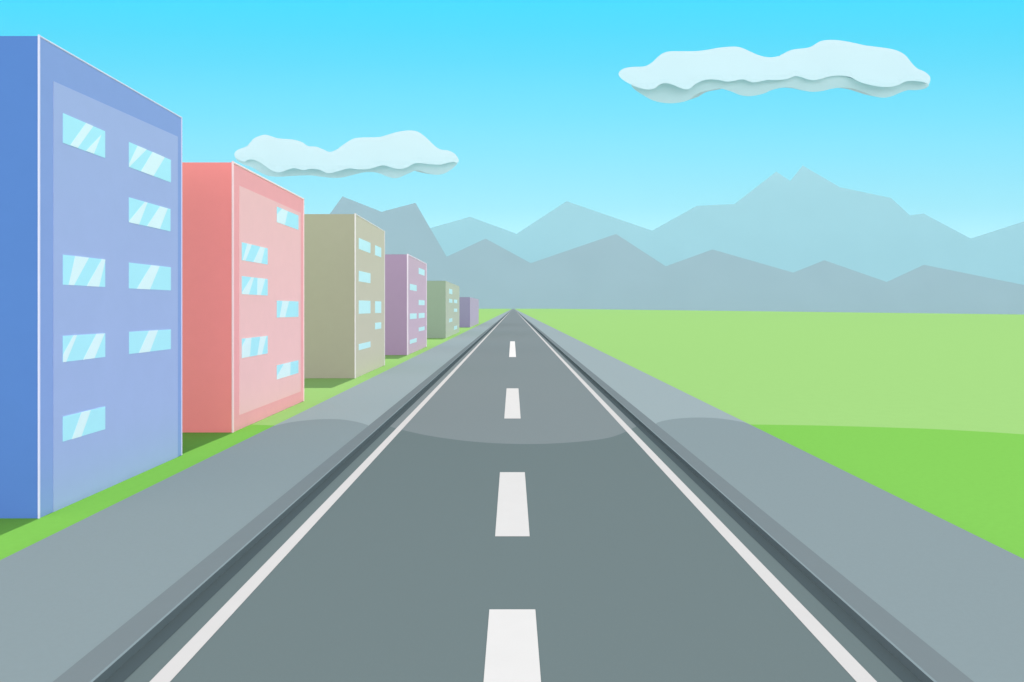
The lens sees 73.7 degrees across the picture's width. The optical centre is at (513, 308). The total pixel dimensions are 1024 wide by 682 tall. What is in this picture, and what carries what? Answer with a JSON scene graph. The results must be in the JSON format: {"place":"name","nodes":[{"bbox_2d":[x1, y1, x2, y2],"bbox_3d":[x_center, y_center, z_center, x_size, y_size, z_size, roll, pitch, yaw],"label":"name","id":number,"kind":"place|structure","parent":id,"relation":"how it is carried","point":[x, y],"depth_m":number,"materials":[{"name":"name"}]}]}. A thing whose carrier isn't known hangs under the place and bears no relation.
{"place":"outdoors","nodes":[
{"label":"outdoors","id":0,"kind":"place"},
{"bbox_2d":[0,34,181,518],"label":"apartment building","id":1,"kind":"structure","parent":0,"point":[90,279],"depth_m":17.87,"materials":[{"name":"blue paint"}]},
{"bbox_2d":[63,113,104,157],"bbox_3d":[-11.268,-4.513,17.964,0.016,0.746,1.760,0,0,0],"label":"window","id":2,"kind":"structure","parent":1,"relation":"in","point":[79,134],"depth_m":17.89,"materials":[{"name":"blue glass"}]},
{"bbox_2d":[63,255,104,286],"bbox_3d":[-11.268,-0.965,17.964,0.016,0.762,1.760,0,0,0],"label":"window","id":3,"kind":"structure","parent":1,"relation":"in","point":[77,270],"depth_m":17.89,"materials":[{"name":"blue glass"}]},
{"bbox_2d":[63,333,104,361],"bbox_3d":[-11.268,1.022,17.963,0.016,0.663,1.769,0,0,0],"label":"window","id":4,"kind":"structure","parent":1,"relation":"in","point":[88,346],"depth_m":17.89,"materials":[{"name":"blue glass"}]},
{"bbox_2d":[63,407,104,441],"bbox_3d":[-11.268,3.028,17.963,0.016,0.630,1.769,0,0,0],"label":"window","id":5,"kind":"structure","parent":1,"relation":"in","point":[80,424],"depth_m":17.89,"materials":[{"name":"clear glass"}]},
{"bbox_2d":[129,142,170,181],"bbox_3d":[-11.268,-4.510,21.238,0.016,0.745,2.445,0,0,0],"label":"window","id":6,"kind":"structure","parent":1,"relation":"in","point":[141,159],"depth_m":21.13,"materials":[{"name":"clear glass"}]},
{"bbox_2d":[129,197,170,230],"bbox_3d":[-11.268,-2.888,21.225,0.016,0.741,2.418,0,0,0],"label":"window","id":7,"kind":"structure","parent":1,"relation":"in","point":[143,213],"depth_m":21.14,"materials":[{"name":"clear glass"}]},
{"bbox_2d":[129,263,170,289],"bbox_3d":[-11.268,-0.964,21.238,0.016,0.765,2.445,0,0,0],"label":"window","id":8,"kind":"structure","parent":1,"relation":"in","point":[141,276],"depth_m":21.13,"materials":[{"name":"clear glass"}]},
{"bbox_2d":[129,329,170,353],"bbox_3d":[-11.268,1.019,21.241,0.016,0.655,2.434,0,0,0],"label":"window","id":9,"kind":"structure","parent":1,"relation":"in","point":[154,340],"depth_m":21.13,"materials":[{"name":"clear glass"}]},
{"bbox_2d":[182,161,303,432],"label":"apartment building","id":10,"kind":"structure","parent":0,"point":[242,297],"depth_m":28.05,"materials":[{"name":"pink paint"}]},
{"bbox_2d":[242,242,267,263],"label":"window","id":11,"kind":"structure","parent":10,"relation":"in","point":[252,253],"depth_m":29.71,"materials":[{"name":"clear glass"}]},
{"bbox_2d":[242,276,267,294],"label":"window","id":12,"kind":"structure","parent":10,"relation":"in","point":[250,285],"depth_m":29.71,"materials":[{"name":"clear glass"}]},
{"bbox_2d":[242,336,267,357],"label":"window","id":13,"kind":"structure","parent":10,"relation":"in","point":[253,346],"depth_m":29.71,"materials":[{"name":"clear glass"}]},
{"bbox_2d":[277,301,297,317],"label":"window","id":14,"kind":"structure","parent":10,"relation":"in","point":[284,308],"depth_m":34.06,"materials":[{"name":"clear glass"}]},
{"bbox_2d":[277,360,297,378],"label":"window","id":15,"kind":"structure","parent":10,"relation":"in","point":[286,369],"depth_m":34.04,"materials":[{"name":"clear glass"}]},
{"bbox_2d":[277,207,298,229],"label":"window","id":16,"kind":"structure","parent":10,"relation":"in","point":[284,217],"depth_m":34.06,"materials":[{"name":"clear glass"}]},
{"bbox_2d":[0,309,511,681],"bbox_3d":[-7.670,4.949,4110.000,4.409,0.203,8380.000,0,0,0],"label":"pavement","id":17,"kind":"structure","parent":0,"point":[104,595],"depth_m":14.26,"materials":[{"name":"grey concrete"}]},
{"bbox_2d":[304,213,384,377],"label":"apartment building","id":18,"kind":"structure","parent":0,"point":[344,295],"depth_m":48.75,"materials":[{"name":"beige paint"}]},
{"bbox_2d":[359,238,370,252],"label":"window","id":19,"kind":"structure","parent":18,"relation":"in","point":[364,245],"depth_m":51.74,"materials":[{"name":"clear glass"}]},
{"bbox_2d":[359,271,370,282],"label":"window","id":20,"kind":"structure","parent":18,"relation":"in","point":[363,276],"depth_m":51.74,"materials":[{"name":"blue glass"}]},
{"bbox_2d":[359,300,370,313],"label":"window","id":21,"kind":"structure","parent":18,"relation":"in","point":[364,306],"depth_m":51.74,"materials":[{"name":"blue glass"}]},
{"bbox_2d":[359,341,370,349],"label":"window","id":22,"kind":"structure","parent":18,"relation":"in","point":[368,344],"depth_m":51.74,"materials":[{"name":"blue glass"}]},
{"bbox_2d":[375,245,380,256],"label":"window","id":23,"kind":"structure","parent":18,"relation":"in","point":[377,249],"depth_m":56.70,"materials":[{"name":"blue glass"}]},
{"bbox_2d":[375,301,380,312],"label":"window","id":24,"kind":"structure","parent":18,"relation":"in","point":[377,303],"depth_m":56.91,"materials":[{"name":"blue glass"}]},
{"bbox_2d":[375,322,380,328],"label":"window","id":25,"kind":"structure","parent":18,"relation":"in","point":[377,325],"depth_m":57.12,"materials":[{"name":"blue glass"}]},
{"bbox_2d":[234,130,458,177],"bbox_3d":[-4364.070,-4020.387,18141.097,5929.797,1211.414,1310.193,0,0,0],"label":"cloud","id":26,"kind":"structure","parent":0,"point":[398,154],"depth_m":17487.78,"materials":[{"name":"white"}]},
{"bbox_2d":[385,254,426,354],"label":"apartment building","id":27,"kind":"structure","parent":0,"point":[405,304],"depth_m":72.90,"materials":[{"name":"purple paint"}]},
{"bbox_2d":[410,284,416,290],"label":"window","id":28,"kind":"structure","parent":27,"relation":"in","point":[412,287],"depth_m":77.14,"materials":[{"name":"blue glass"}]},
{"bbox_2d":[410,313,416,318],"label":"window","id":29,"kind":"structure","parent":27,"relation":"in","point":[413,315],"depth_m":77.14,"materials":[{"name":"blue glass"}]},
{"bbox_2d":[419,268,424,275],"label":"window","id":30,"kind":"structure","parent":27,"relation":"in","point":[421,271],"depth_m":83.86,"materials":[{"name":"blue glass"}]},
{"bbox_2d":[419,300,424,304],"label":"window","id":31,"kind":"structure","parent":27,"relation":"in","point":[421,302],"depth_m":84.32,"materials":[{"name":"blue glass"}]},
{"bbox_2d":[419,313,424,317],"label":"window","id":32,"kind":"structure","parent":27,"relation":"in","point":[421,315],"depth_m":84.32,"materials":[{"name":"blue glass"}]},
{"bbox_2d":[427,281,458,337],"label":"apartment building","id":33,"kind":"structure","parent":0,"point":[442,309],"depth_m":114.26,"materials":[{"name":"green paint"}]},
{"bbox_2d":[459,297,478,326],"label":"apartment building","id":34,"kind":"structure","parent":0,"point":[468,311],"depth_m":178.55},
{"bbox_2d":[0,309,1023,559],"bbox_3d":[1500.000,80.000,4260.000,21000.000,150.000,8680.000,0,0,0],"label":"ground","id":35,"kind":"structure","parent":0,"point":[924,411],"depth_m":41.49,"materials":[{"name":"green plant"}]},
{"bbox_2d":[0,0,1023,237],"label":"sky","id":36,"kind":"structure","parent":0,"point":[535,109],"materials":[{"name":"blue"}]},
{"bbox_2d":[105,309,921,681],"bbox_3d":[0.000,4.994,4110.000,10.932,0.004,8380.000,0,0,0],"label":"road","id":37,"kind":"structure","parent":0,"point":[513,495],"depth_m":12.91,"materials":[{"name":"grey asphalt"}]},
{"bbox_2d":[330,196,1023,313],"bbox_3d":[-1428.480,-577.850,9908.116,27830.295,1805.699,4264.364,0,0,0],"label":"hills","id":38,"kind":"structure","parent":0,"point":[616,271],"depth_m":8220.51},
{"bbox_2d":[430,166,1023,284],"bbox_3d":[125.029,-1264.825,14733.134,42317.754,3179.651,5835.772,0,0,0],"label":"mountains","id":39,"kind":"structure","parent":0,"point":[803,217],"depth_m":12789.65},
{"bbox_2d":[515,309,1023,681],"bbox_3d":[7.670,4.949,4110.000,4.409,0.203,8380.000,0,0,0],"label":"pavement","id":40,"kind":"structure","parent":0,"point":[922,595],"depth_m":14.32,"materials":[{"name":"grey concrete"}]},
{"bbox_2d":[619,40,929,102],"bbox_3d":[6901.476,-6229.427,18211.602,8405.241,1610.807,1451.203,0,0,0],"label":"cloud","id":41,"kind":"structure","parent":0,"point":[683,76],"depth_m":17487.88,"materials":[{"name":"white"}]}
]}

